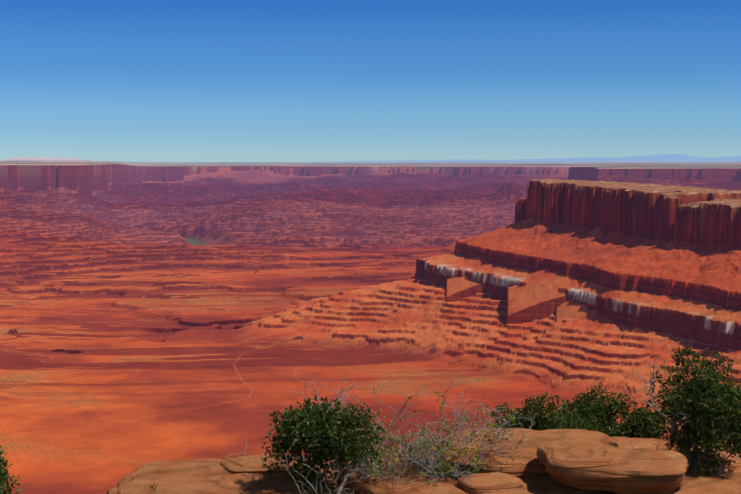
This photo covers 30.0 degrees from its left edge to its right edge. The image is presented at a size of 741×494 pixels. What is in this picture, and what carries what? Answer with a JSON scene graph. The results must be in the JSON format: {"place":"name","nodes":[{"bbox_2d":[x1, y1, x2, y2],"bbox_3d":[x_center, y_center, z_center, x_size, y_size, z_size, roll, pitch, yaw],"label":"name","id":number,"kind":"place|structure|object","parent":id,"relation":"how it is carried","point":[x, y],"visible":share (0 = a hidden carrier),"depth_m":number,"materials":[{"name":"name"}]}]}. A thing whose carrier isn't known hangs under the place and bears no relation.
{"place":"outdoors","nodes":[
{"label":"outdoors","id":0,"kind":"place"},
{"bbox_2d":[0,445,22,493],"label":"juniper","id":1,"kind":"object","parent":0,"point":[4,476],"visible":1,"depth_m":29.95,"materials":[{"name":"green plant"}]},
{"bbox_2d":[107,458,339,493],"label":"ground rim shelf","id":2,"kind":"object","parent":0,"point":[206,476],"visible":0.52,"depth_m":29.85,"materials":[{"name":"brown stone"}]},
{"bbox_2d":[221,455,306,473],"bbox_3d":[-2.329,4.961,31.149,2.031,0.414,1.596,-1,4,-12],"label":"slab rock","id":3,"kind":"object","parent":2,"relation":"on","point":[241,464],"visible":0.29,"depth_m":30.62,"materials":[{"name":"brown stone"}]},
{"bbox_2d":[150,461,421,491],"bbox_3d":[-0.803,5.061,30.068,7.926,0.651,1.000,-1,4,-14],"label":"low green shrub","id":4,"kind":"object","parent":2,"relation":"on","point":[259,482],"visible":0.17,"depth_m":29.39,"materials":[{"name":"green plant"}]},
{"bbox_2d":[261,388,388,493],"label":"juniper","id":5,"kind":"object","parent":2,"relation":"on","point":[320,433],"depth_m":29.29,"materials":[{"name":"green plant"}]},
{"bbox_2d":[0,154,740,493],"bbox_3d":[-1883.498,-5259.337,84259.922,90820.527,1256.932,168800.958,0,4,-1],"label":"terrain","id":6,"kind":"structure","parent":0,"point":[150,312],"depth_m":3234.82,"materials":[{"name":"stone"}]},
{"bbox_2d":[0,0,740,161],"label":"sky","id":7,"kind":"structure","parent":0,"point":[93,80],"materials":[{"name":"blue"}]},
{"bbox_2d":[329,437,740,493],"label":"rock ledge","id":8,"kind":"object","parent":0,"point":[730,483],"visible":0.33,"depth_m":29.34,"materials":[{"name":"brown stone"}]},
{"bbox_2d":[227,368,421,487],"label":"dead brush twigs","id":9,"kind":"object","parent":8,"relation":"on","point":[335,412],"visible":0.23,"depth_m":31.35,"materials":[{"name":"grey wood"}]},
{"bbox_2d":[357,450,421,473],"bbox_3d":[0.861,5.224,31.566,2.492,1.058,1.991,0,4,-1],"label":"shrub","id":10,"kind":"object","parent":8,"relation":"on","point":[410,468],"visible":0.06,"depth_m":30.78,"materials":[{"name":"plant"}]},
{"bbox_2d":[270,376,524,493],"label":"dead brush twigs","id":11,"kind":"object","parent":8,"relation":"on","point":[368,476],"visible":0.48,"depth_m":30.38,"materials":[{"name":"grey wood"}]},
{"bbox_2d":[360,386,454,486],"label":"shrub leaves","id":12,"kind":"object","parent":8,"relation":"on","point":[420,443],"visible":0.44,"depth_m":30.18,"materials":[{"name":"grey plant"}]},
{"bbox_2d":[386,396,536,484],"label":"dead brush twigs","id":13,"kind":"object","parent":8,"relation":"on","point":[473,455],"visible":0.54,"depth_m":29.96,"materials":[{"name":"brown wood"}]},
{"bbox_2d":[432,403,516,482],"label":"shrub leaves","id":14,"kind":"object","parent":8,"relation":"on","point":[477,451],"visible":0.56,"depth_m":29.96,"materials":[{"name":"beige plant"}]},
{"bbox_2d":[457,472,522,493],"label":"rock slab","id":15,"kind":"object","parent":8,"relation":"on","point":[479,483],"visible":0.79,"depth_m":28.67,"materials":[{"name":"brown stone"}]},
{"bbox_2d":[418,428,617,477],"bbox_3d":[3.385,4.979,31.447,4.511,1.506,3.763,1,4,8],"label":"dome rock","id":16,"kind":"object","parent":8,"relation":"on","point":[526,462],"visible":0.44,"depth_m":30.37,"materials":[{"name":"brown stone"}]},
{"bbox_2d":[487,392,586,430],"bbox_3d":[4.249,4.873,35.672,2.846,2.354,1.955,0,4,-1],"label":"bush","id":17,"kind":"object","parent":8,"relation":"on","point":[542,412],"visible":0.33,"depth_m":35.52,"materials":[{"name":"green plant"}]},
{"bbox_2d":[535,386,670,439],"bbox_3d":[6.066,5.056,36.294,3.967,2.487,4.473,0,4,-1],"label":"bush","id":18,"kind":"object","parent":8,"relation":"on","point":[593,415],"visible":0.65,"depth_m":36.64,"materials":[{"name":"green plant"}]},
{"bbox_2d":[536,443,688,493],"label":"rock slab","id":19,"kind":"object","parent":8,"relation":"on","point":[618,470],"visible":1,"depth_m":28.12,"materials":[{"name":"brown stone"}]},
{"bbox_2d":[627,345,740,476],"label":"juniper","id":20,"kind":"object","parent":8,"relation":"on","point":[707,401],"depth_m":30.23,"materials":[{"name":"green plant"}]},
{"bbox_2d":[657,426,724,478],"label":"shrub leaves","id":21,"kind":"object","parent":8,"relation":"on","point":[684,454],"visible":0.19,"depth_m":30.17,"materials":[{"name":"green plant"}]},
{"bbox_2d":[671,432,717,476],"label":"dead brush twigs","id":22,"kind":"object","parent":8,"relation":"on","point":[694,454],"visible":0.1,"depth_m":30.07,"materials":[{"name":"grey wood"}]},
{"bbox_2d":[662,445,740,471],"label":"rock","id":23,"kind":"object","parent":8,"relation":"on","point":[731,466],"visible":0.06,"depth_m":31.23,"materials":[{"name":"brown stone"}]}
]}

